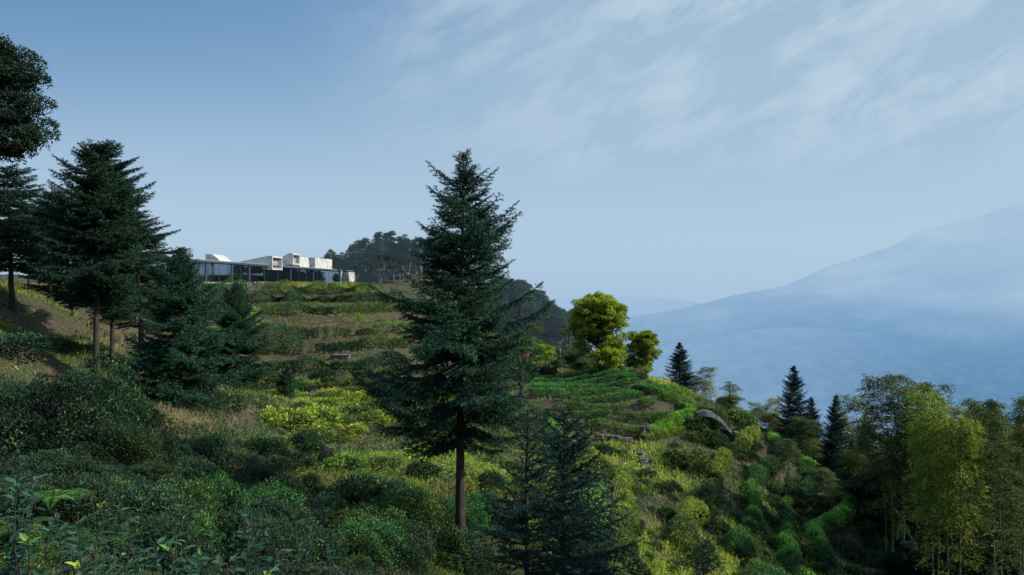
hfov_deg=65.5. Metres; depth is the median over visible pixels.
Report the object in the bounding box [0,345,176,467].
shrub
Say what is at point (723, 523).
tea bush
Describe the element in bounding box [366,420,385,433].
dry shrub
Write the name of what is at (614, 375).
tea hedge
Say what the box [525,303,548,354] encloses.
pine tree
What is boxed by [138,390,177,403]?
shrub
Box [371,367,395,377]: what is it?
shrub
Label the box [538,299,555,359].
pine tree
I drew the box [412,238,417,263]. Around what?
pine tree
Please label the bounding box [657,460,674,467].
tea bush
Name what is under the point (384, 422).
dry brush
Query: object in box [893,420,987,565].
bamboo
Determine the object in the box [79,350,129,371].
shrub
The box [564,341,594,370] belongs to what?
tree
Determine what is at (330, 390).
shrub
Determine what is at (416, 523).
shrub
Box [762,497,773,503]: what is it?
tea bush
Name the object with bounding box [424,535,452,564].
shrub
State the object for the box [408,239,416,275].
pine tree
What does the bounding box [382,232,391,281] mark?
pine tree
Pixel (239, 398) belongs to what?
shrub
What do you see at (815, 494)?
shrub
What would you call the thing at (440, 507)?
shrub
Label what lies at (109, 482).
shrub
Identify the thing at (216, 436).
shrub
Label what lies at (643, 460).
rock pile
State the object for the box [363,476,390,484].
shrub
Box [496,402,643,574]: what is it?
young spruce
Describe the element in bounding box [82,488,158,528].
shrub
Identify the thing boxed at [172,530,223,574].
leafy plant
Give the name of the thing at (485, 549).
shrub
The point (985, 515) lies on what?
gully tree
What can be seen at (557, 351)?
pine tree
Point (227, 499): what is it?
shrub
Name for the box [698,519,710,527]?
tea bush
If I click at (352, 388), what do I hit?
shrub
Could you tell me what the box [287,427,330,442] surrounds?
shrub
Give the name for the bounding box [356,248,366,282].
pine tree
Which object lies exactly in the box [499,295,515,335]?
pine tree
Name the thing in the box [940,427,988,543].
bamboo
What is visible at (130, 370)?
shrub
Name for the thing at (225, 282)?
tea hedge
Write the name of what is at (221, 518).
shrub
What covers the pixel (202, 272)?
window
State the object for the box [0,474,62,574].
leafy plant
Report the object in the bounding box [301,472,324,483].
shrub
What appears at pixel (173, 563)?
leafy plant
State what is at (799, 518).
tea bush
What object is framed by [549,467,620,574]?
young spruce
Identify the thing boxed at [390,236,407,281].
pine tree
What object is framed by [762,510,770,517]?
tea bush
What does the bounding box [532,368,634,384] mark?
tea hedge
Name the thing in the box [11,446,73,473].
shrub
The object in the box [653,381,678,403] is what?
tea hedge
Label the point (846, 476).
cedar tree
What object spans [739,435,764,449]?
tea bush
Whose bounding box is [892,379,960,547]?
bamboo
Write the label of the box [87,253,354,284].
concrete house
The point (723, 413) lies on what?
tea bush
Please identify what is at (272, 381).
shrub
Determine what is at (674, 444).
tea bush
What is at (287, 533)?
shrub
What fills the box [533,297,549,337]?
pine tree
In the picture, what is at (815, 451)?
gully tree
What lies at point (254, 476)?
shrub
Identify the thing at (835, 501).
tea bush
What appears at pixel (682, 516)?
tea hedge
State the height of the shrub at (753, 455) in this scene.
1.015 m
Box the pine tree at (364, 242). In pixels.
[355,237,370,270]
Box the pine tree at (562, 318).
[550,307,571,356]
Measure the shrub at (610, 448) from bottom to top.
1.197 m
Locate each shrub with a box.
[0,331,65,354]
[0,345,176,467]
[0,379,47,411]
[0,465,22,477]
[0,470,46,490]
[0,470,122,528]
[0,481,38,502]
[0,489,60,519]
[0,518,58,556]
[10,454,112,484]
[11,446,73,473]
[20,444,54,455]
[22,427,101,454]
[32,415,174,468]
[33,453,100,474]
[46,336,85,352]
[49,527,91,554]
[52,472,120,499]
[55,476,153,522]
[57,511,122,547]
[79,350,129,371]
[82,341,109,355]
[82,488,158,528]
[86,470,177,501]
[87,388,175,429]
[94,384,135,395]
[97,504,135,532]
[99,436,138,463]
[102,464,160,479]
[107,472,149,484]
[108,363,139,377]
[109,510,223,574]
[110,483,203,522]
[112,477,134,488]
[123,503,215,550]
[135,459,186,483]
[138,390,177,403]
[150,438,236,480]
[150,510,237,566]
[153,493,217,524]
[155,454,228,485]
[157,436,205,459]
[158,474,187,488]
[161,478,220,514]
[175,468,253,518]
[182,510,281,570]
[183,366,201,374]
[196,432,229,450]
[196,505,290,570]
[208,387,251,413]
[222,502,269,529]
[223,495,295,517]
[225,529,282,567]
[227,454,248,466]
[229,461,289,477]
[234,450,266,467]
[241,435,275,454]
[243,464,283,483]
[243,478,303,510]
[246,470,315,506]
[249,458,274,467]
[250,436,290,457]
[252,394,270,400]
[252,494,293,521]
[253,365,291,379]
[255,378,276,388]
[256,404,324,432]
[257,383,277,390]
[258,512,321,563]
[262,373,279,385]
[262,452,288,465]
[263,454,298,472]
[264,377,279,389]
[265,389,294,396]
[266,420,285,427]
[268,503,329,534]
[269,426,283,433]
[271,436,293,446]
[273,412,305,424]
[277,432,294,437]
[277,519,348,568]
[280,448,316,467]
[284,475,330,501]
[286,428,327,450]
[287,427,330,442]
[289,376,312,386]
[290,400,321,414]
[290,490,337,527]
[292,380,321,392]
[294,438,327,457]
[296,391,309,396]
[296,402,343,429]
[296,456,319,472]
[301,378,320,390]
[301,378,327,390]
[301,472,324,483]
[303,425,329,431]
[306,427,337,441]
[308,366,336,378]
[310,489,346,524]
[312,390,337,400]
[314,387,337,394]
[315,506,362,533]
[317,375,340,386]
[318,399,336,406]
[319,452,371,475]
[320,380,346,389]
[323,431,355,444]
[325,473,393,512]
[326,414,356,424]
[328,507,388,543]
[330,517,409,569]
[332,389,348,397]
[332,396,355,403]
[332,527,397,571]
[333,422,369,434]
[337,500,408,528]
[338,404,377,417]
[338,434,365,443]
[338,451,367,464]
[339,390,371,402]
[340,376,371,387]
[340,470,381,489]
[340,553,375,572]
[342,385,367,392]
[347,394,374,402]
[347,514,400,537]
[349,485,403,508]
[351,410,387,424]
[360,525,429,574]
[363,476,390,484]
[364,401,382,409]
[365,414,396,424]
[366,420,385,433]
[366,454,404,472]
[366,498,417,513]
[369,438,387,444]
[370,474,419,503]
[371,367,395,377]
[375,490,449,530]
[383,513,448,556]
[392,421,419,433]
[392,482,437,512]
[392,518,436,560]
[397,458,443,478]
[403,557,432,574]
[406,498,449,519]
[422,520,475,574]
[423,515,482,574]
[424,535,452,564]
[431,523,457,566]
[436,498,454,511]
[440,501,482,540]
[447,549,495,574]
[448,501,496,537]
[449,524,482,547]
[450,492,493,521]
[468,490,505,520]
[472,541,499,565]
[477,456,496,465]
[477,488,496,501]
[478,468,508,488]
[481,504,531,539]
[498,460,524,473]
[502,479,523,492]
[520,491,547,509]
[521,464,541,482]
[529,366,553,376]
[529,538,548,554]
[548,476,578,492]
[589,368,606,378]
[596,442,618,457]
[601,483,621,493]
[618,371,648,379]
[622,522,641,539]
[624,366,648,378]
[629,384,650,395]
[666,478,683,492]
[674,403,688,409]
[681,431,701,442]
[683,418,709,432]
[683,420,710,431]
[684,430,706,441]
[689,507,718,526]
[692,405,724,421]
[694,415,711,424]
[695,428,728,447]
[700,433,721,447]
[703,411,721,427]
[704,437,726,448]
[722,407,758,426]
[724,430,736,438]
[731,426,754,437]
[740,449,761,461]
[749,440,764,451]
[759,533,791,556]
[764,493,784,503]
[767,447,789,458]
[800,486,817,499]
[842,566,854,574]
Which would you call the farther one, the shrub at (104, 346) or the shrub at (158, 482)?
the shrub at (104, 346)
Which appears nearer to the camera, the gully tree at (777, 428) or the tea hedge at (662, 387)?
the tea hedge at (662, 387)
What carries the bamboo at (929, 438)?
on the ground at (30, 364)
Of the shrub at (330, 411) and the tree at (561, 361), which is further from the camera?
the tree at (561, 361)
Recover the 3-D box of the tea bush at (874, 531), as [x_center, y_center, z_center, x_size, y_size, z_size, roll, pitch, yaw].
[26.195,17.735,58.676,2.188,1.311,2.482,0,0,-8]
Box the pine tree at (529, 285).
[520,279,536,294]
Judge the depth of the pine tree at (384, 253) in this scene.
157.12 m
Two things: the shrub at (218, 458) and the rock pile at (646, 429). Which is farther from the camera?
the rock pile at (646, 429)
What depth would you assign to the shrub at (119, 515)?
13.26 m
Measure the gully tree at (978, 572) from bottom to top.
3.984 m
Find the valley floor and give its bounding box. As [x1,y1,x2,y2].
[758,420,1019,452]
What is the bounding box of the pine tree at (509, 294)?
[496,279,513,304]
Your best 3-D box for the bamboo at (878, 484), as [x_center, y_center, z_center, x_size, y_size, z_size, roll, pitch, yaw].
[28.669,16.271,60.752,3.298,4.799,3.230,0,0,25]
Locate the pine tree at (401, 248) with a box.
[397,241,407,279]
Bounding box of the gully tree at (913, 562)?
[898,548,937,574]
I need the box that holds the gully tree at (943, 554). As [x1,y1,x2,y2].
[913,548,955,574]
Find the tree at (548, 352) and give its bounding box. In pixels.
[535,343,556,364]
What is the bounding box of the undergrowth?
[0,403,582,574]
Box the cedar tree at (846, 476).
[842,415,882,496]
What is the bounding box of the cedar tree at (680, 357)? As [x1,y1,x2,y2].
[664,342,700,392]
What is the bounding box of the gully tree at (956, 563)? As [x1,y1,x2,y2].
[925,555,973,574]
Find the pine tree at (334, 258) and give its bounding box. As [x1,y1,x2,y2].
[324,248,340,267]
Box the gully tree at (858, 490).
[841,463,914,524]
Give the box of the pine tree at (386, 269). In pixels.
[375,259,396,279]
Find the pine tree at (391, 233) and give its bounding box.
[387,231,395,277]
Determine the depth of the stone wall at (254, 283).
118.33 m
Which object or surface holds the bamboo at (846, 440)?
on the ground at (30, 364)
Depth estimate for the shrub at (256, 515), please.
17.04 m
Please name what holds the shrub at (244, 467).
on the ground at (30, 364)
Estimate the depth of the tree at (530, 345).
73.60 m
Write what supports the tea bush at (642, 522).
on the ground at (30, 364)
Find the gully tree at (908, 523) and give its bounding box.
[873,469,952,538]
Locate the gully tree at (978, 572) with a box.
[955,543,998,574]
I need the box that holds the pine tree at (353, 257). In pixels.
[346,244,361,277]
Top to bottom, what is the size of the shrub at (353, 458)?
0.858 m
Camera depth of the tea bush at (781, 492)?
59.82 m
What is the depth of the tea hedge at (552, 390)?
74.16 m
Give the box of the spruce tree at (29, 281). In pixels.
[0,214,44,291]
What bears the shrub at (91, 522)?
on the ground at (30, 364)
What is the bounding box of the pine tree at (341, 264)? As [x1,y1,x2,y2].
[332,251,354,269]
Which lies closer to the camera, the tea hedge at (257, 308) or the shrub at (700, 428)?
the shrub at (700, 428)
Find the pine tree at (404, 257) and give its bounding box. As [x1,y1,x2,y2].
[395,239,412,283]
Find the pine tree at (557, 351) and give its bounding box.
[548,333,572,368]
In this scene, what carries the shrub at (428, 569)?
on the ground at (30, 364)
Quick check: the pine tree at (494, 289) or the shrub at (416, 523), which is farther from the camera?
the pine tree at (494, 289)
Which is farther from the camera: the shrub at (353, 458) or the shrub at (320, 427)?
the shrub at (320, 427)
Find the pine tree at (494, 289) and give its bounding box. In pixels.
[484,274,505,307]
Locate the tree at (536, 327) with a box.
[518,322,559,355]
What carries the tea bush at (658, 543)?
on the ground at (30, 364)
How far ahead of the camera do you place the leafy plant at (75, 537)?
4.70 m
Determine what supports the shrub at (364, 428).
on the ground at (30, 364)
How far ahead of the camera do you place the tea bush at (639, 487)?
48.74 m
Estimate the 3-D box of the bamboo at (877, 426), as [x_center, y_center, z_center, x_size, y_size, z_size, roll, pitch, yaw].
[23.596,12.168,50.020,4.606,13.588,4.740,0,0,0]
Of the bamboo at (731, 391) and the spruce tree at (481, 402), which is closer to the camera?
the spruce tree at (481, 402)
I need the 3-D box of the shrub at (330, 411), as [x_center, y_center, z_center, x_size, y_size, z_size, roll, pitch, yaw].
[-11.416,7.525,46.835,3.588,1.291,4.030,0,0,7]
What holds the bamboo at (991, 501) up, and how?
on the ground at (30, 364)
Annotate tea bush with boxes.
[612,447,629,458]
[627,471,644,478]
[628,484,642,493]
[629,517,647,530]
[638,477,652,487]
[639,467,658,479]
[642,528,655,536]
[642,550,655,562]
[647,533,660,540]
[648,538,666,551]
[654,481,674,496]
[654,503,677,520]
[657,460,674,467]
[657,533,667,541]
[661,445,715,474]
[663,448,684,459]
[664,565,681,573]
[666,495,679,501]
[666,559,680,567]
[668,441,680,448]
[673,559,692,569]
[674,461,689,469]
[689,462,709,475]
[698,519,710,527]
[707,407,728,416]
[708,503,723,517]
[709,529,719,536]
[711,518,730,533]
[713,534,723,545]
[716,420,731,428]
[728,510,743,524]
[733,493,749,506]
[735,452,748,460]
[737,503,747,511]
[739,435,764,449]
[741,553,761,562]
[752,523,769,536]
[760,549,771,556]
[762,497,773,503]
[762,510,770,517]
[764,482,776,491]
[766,501,792,514]
[766,515,781,527]
[768,482,785,496]
[775,555,794,566]
[783,481,800,491]
[785,475,797,484]
[789,494,805,510]
[793,512,801,520]
[796,465,814,478]
[797,518,808,526]
[800,548,808,557]
[801,543,819,555]
[804,549,820,561]
[807,560,832,573]
[808,496,832,509]
[809,507,831,522]
[826,497,841,510]
[846,563,863,574]
[852,519,883,539]
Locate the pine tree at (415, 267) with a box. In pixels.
[407,260,422,273]
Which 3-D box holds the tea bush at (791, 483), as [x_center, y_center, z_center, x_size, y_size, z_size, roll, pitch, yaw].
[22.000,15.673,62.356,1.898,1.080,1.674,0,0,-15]
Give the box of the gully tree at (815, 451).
[801,437,825,459]
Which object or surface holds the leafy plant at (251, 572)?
on the ground at (30, 364)
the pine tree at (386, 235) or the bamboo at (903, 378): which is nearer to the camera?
the bamboo at (903, 378)
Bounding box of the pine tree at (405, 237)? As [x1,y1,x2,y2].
[401,234,412,276]
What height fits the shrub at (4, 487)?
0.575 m
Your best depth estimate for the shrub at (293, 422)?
43.84 m
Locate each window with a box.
[184,261,205,281]
[207,262,230,281]
[233,264,248,281]
[250,265,289,281]
[291,268,312,282]
[314,270,338,282]
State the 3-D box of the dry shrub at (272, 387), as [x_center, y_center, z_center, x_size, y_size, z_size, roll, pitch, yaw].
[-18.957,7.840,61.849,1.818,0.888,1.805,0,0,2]
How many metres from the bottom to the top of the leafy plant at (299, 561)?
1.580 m
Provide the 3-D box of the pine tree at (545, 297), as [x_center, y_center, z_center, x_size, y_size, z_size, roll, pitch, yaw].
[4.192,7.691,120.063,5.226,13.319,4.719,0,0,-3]
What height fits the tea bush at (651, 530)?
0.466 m
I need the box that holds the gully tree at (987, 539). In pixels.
[967,465,1022,552]
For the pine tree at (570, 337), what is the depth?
115.34 m
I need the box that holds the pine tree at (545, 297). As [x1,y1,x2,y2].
[539,295,550,340]
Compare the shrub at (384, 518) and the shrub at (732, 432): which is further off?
the shrub at (732, 432)
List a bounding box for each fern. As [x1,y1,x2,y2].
[0,516,64,536]
[24,488,97,507]
[46,532,126,561]
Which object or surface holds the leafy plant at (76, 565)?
on the ground at (30, 364)
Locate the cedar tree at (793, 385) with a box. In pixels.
[770,365,817,457]
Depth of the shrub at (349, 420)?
46.72 m
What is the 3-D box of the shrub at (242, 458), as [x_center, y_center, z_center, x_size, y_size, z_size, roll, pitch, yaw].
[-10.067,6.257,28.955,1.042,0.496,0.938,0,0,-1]
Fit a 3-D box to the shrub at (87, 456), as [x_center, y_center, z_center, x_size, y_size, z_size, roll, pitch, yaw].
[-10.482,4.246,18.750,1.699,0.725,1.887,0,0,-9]
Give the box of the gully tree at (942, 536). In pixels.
[909,509,976,548]
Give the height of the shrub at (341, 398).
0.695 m
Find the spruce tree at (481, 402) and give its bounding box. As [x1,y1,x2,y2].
[347,148,562,565]
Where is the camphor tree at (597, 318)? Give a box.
[567,291,629,371]
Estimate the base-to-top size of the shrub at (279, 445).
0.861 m
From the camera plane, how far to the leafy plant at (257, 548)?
7.03 m
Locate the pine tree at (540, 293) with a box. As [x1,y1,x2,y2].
[533,289,547,303]
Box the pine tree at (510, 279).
[494,278,512,332]
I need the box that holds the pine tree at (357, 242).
[353,240,364,252]
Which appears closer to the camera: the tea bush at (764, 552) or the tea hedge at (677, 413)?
the tea bush at (764, 552)
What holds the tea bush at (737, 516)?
on the ground at (30, 364)
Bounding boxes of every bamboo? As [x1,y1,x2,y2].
[684,367,718,391]
[689,375,715,397]
[700,381,722,400]
[723,388,744,408]
[746,401,768,426]
[753,407,770,426]
[757,398,784,426]
[761,411,782,433]
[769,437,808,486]
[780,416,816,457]
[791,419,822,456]
[805,437,823,459]
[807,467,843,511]
[830,393,912,555]
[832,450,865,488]
[833,411,855,450]
[834,433,858,451]
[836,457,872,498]
[849,373,920,556]
[865,471,906,516]
[867,371,937,554]
[879,380,948,553]
[882,446,914,536]
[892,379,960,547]
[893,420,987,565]
[898,429,941,544]
[900,404,979,574]
[900,421,963,574]
[902,388,994,574]
[920,413,996,574]
[929,454,968,548]
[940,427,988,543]
[951,396,1023,574]
[951,448,998,543]
[953,421,1011,540]
[956,417,1005,542]
[958,397,1023,574]
[961,406,1002,541]
[976,393,1023,574]
[976,425,1023,542]
[982,428,1022,544]
[988,408,1023,540]
[991,423,1023,574]
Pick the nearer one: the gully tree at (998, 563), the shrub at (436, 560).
the shrub at (436, 560)
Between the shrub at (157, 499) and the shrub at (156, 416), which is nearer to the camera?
the shrub at (157, 499)
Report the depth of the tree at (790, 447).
62.05 m
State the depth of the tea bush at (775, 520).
51.96 m
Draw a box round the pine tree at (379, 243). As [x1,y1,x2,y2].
[372,234,387,267]
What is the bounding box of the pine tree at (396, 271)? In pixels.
[389,263,402,276]
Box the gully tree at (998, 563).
[984,558,1013,574]
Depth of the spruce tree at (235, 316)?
49.54 m
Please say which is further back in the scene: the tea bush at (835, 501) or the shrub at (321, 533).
the tea bush at (835, 501)
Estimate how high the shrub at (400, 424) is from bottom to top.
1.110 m
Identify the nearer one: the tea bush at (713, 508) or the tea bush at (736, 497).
the tea bush at (713, 508)
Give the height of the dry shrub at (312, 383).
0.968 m
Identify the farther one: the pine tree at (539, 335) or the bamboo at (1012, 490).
the pine tree at (539, 335)
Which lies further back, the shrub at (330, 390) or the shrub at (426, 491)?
the shrub at (330, 390)
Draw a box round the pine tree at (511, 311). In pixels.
[504,278,522,332]
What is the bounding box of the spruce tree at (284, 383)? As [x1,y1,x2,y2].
[275,365,300,399]
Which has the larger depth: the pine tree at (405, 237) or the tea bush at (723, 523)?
the pine tree at (405, 237)
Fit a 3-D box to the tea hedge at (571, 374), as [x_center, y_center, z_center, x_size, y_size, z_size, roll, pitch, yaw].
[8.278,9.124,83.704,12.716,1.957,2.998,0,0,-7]
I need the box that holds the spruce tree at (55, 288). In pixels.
[16,220,94,312]
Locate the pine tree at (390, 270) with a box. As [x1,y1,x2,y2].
[383,259,395,276]
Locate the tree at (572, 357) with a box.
[553,323,596,367]
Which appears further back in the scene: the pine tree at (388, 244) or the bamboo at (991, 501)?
the pine tree at (388, 244)
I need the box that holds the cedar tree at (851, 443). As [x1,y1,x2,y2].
[842,441,853,481]
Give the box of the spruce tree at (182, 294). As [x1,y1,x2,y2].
[113,246,248,413]
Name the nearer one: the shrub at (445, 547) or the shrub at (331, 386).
the shrub at (445, 547)
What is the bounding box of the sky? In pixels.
[0,0,1023,302]
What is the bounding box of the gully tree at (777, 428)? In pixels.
[759,413,801,437]
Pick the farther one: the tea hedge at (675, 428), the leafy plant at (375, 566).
the tea hedge at (675, 428)
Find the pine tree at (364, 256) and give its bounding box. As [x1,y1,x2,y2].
[359,247,379,282]
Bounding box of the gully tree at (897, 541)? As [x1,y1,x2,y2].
[891,532,922,556]
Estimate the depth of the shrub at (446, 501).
27.43 m
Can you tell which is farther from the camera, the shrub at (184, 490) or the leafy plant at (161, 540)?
the shrub at (184, 490)
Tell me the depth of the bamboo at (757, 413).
86.40 m
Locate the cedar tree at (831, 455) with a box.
[814,394,853,481]
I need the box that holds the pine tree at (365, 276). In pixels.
[358,257,374,282]
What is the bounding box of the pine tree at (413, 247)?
[410,239,415,276]
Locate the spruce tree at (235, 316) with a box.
[195,282,276,393]
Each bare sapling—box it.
[584,466,638,565]
[598,451,633,548]
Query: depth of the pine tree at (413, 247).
164.81 m
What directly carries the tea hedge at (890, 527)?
on the ground at (30, 364)
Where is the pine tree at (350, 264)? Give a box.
[343,252,358,281]
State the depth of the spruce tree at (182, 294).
39.24 m
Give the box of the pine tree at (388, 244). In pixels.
[383,238,394,280]
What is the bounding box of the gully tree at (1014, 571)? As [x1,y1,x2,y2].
[998,540,1023,574]
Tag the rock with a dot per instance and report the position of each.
(323, 454)
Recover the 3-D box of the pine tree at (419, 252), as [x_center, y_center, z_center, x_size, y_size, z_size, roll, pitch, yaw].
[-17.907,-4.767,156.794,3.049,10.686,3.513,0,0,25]
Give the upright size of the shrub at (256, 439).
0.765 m
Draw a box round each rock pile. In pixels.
[636,450,650,469]
[639,426,652,440]
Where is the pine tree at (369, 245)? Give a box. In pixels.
[363,239,375,266]
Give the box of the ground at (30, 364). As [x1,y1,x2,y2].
[0,274,969,574]
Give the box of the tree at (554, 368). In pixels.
[550,360,559,373]
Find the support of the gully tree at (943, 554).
on the ground at (30, 364)
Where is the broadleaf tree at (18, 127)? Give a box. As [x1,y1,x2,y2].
[0,32,61,166]
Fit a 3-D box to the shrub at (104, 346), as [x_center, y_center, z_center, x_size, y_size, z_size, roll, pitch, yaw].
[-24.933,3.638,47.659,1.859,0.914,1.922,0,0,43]
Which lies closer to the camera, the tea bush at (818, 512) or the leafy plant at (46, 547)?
the leafy plant at (46, 547)
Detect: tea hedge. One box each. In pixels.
[135,280,384,295]
[135,287,410,305]
[143,299,416,316]
[147,277,246,290]
[166,320,442,340]
[206,314,432,325]
[209,331,494,355]
[216,296,385,302]
[241,349,408,373]
[244,348,447,366]
[250,304,394,311]
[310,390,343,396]
[525,402,671,423]
[528,415,666,438]
[529,383,654,397]
[530,377,653,391]
[531,366,647,381]
[531,371,637,388]
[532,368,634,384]
[545,417,610,549]
[560,388,643,404]
[562,395,654,413]
[574,443,652,574]
[638,426,687,442]
[643,381,672,402]
[649,412,692,427]
[650,419,686,434]
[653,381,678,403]
[653,407,695,425]
[660,383,687,406]
[663,408,771,574]
[668,383,694,407]
[679,385,697,412]
[722,427,790,574]
[763,428,818,574]
[802,454,858,574]
[816,464,917,550]
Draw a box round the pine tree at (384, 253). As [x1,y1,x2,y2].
[366,231,390,282]
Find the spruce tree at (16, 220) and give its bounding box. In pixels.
[0,163,58,311]
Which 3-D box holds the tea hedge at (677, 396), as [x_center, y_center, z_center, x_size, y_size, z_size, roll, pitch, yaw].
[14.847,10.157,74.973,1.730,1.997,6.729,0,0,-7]
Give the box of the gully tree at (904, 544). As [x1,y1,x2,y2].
[897,540,922,557]
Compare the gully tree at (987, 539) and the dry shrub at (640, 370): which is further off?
the dry shrub at (640, 370)
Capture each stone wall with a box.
[200,281,278,288]
[568,434,635,445]
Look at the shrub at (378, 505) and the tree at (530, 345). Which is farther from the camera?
the tree at (530, 345)
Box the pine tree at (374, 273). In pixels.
[368,257,389,282]
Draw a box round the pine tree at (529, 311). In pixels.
[508,284,540,344]
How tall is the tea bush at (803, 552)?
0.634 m
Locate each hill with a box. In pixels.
[548,296,701,316]
[623,327,1023,419]
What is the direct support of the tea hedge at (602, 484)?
on the ground at (30, 364)
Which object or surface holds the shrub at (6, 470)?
on the ground at (30, 364)
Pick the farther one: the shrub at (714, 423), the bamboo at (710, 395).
the bamboo at (710, 395)
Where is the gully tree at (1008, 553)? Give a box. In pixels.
[995,546,1023,570]
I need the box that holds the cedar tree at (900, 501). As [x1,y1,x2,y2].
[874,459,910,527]
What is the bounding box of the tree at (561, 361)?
[547,350,569,369]
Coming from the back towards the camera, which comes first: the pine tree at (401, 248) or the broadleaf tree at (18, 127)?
the pine tree at (401, 248)
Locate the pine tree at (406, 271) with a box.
[400,263,416,273]
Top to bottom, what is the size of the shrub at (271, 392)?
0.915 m
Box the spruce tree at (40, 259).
[15,190,91,301]
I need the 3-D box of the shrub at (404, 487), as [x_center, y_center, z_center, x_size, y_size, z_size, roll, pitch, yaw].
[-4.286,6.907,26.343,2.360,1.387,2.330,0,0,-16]
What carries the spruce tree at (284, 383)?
on the ground at (30, 364)
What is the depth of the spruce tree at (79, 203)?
42.17 m
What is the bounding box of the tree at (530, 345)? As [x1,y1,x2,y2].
[504,331,537,397]
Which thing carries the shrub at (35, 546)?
on the ground at (30, 364)
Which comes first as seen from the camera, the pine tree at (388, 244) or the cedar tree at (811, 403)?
the cedar tree at (811, 403)
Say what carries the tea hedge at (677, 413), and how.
on the ground at (30, 364)
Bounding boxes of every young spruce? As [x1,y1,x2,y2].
[466,412,593,574]
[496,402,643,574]
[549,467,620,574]
[689,533,718,574]
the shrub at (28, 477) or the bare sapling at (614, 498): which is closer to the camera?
the shrub at (28, 477)
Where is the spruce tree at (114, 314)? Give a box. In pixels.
[58,168,155,368]
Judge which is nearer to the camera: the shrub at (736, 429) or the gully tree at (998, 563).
the gully tree at (998, 563)
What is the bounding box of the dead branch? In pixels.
[894,508,918,548]
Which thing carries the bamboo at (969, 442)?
on the ground at (30, 364)
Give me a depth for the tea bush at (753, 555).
42.73 m
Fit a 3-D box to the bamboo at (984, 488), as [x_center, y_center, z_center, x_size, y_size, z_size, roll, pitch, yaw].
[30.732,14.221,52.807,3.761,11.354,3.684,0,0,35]
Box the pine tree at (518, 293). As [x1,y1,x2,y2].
[512,283,531,318]
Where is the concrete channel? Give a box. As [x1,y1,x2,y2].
[696,409,731,432]
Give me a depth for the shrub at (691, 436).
66.26 m
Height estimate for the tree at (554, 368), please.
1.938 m
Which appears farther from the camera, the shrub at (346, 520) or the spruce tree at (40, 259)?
the spruce tree at (40, 259)
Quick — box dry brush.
[0,281,734,574]
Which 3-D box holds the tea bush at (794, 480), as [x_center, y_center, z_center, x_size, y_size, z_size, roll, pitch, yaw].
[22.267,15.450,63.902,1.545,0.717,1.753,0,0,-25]
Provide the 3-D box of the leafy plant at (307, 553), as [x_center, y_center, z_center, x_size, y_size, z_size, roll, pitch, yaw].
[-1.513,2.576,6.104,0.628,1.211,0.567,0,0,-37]
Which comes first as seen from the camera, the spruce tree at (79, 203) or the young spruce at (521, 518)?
the young spruce at (521, 518)
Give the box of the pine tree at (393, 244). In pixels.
[390,237,398,280]
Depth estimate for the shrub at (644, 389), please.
74.22 m
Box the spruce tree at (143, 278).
[71,208,199,348]
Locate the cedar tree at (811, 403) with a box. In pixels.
[803,397,827,463]
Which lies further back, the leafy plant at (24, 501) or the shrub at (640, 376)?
the shrub at (640, 376)
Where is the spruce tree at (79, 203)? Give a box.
[27,138,165,378]
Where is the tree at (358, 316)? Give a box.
[356,313,361,322]
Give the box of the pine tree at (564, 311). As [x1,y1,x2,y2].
[549,308,577,361]
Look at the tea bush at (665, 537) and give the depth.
41.65 m
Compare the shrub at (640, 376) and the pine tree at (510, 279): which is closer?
the shrub at (640, 376)
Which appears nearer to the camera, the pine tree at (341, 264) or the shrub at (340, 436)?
the shrub at (340, 436)
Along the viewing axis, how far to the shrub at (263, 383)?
62.74 m
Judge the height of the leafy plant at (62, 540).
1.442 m
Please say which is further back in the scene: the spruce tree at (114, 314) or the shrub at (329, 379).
the shrub at (329, 379)
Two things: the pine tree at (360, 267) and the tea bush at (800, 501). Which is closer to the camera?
the tea bush at (800, 501)
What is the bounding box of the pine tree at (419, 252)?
[414,237,426,280]
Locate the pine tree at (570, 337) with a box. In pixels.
[563,313,574,363]
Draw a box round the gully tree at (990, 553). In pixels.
[962,540,1006,574]
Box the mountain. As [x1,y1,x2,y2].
[587,201,1023,380]
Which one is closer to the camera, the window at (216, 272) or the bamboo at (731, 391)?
the bamboo at (731, 391)
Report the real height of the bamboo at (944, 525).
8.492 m
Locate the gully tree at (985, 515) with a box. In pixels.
[948,472,1017,541]
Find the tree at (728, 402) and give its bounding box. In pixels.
[715,382,745,410]
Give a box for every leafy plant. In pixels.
[0,449,49,573]
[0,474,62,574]
[0,522,52,574]
[19,528,135,574]
[29,527,65,574]
[47,480,112,574]
[53,554,118,574]
[70,492,136,574]
[91,517,163,574]
[110,536,166,574]
[111,496,196,574]
[122,522,192,574]
[150,539,210,574]
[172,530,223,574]
[185,554,245,574]
[192,511,303,574]
[215,491,272,574]
[248,567,269,574]
[250,552,291,574]
[255,499,317,574]
[278,548,314,574]
[316,538,344,574]
[365,553,382,574]
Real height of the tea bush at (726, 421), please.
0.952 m
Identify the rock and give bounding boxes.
[317,448,337,465]
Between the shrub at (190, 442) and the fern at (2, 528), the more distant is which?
the shrub at (190, 442)
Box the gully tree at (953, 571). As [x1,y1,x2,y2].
[930,559,962,574]
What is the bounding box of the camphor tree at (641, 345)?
[622,330,662,373]
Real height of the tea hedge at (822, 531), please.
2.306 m
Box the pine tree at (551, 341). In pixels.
[542,304,563,360]
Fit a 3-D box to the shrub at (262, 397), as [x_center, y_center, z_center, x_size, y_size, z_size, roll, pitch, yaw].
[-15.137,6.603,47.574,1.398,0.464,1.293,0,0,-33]

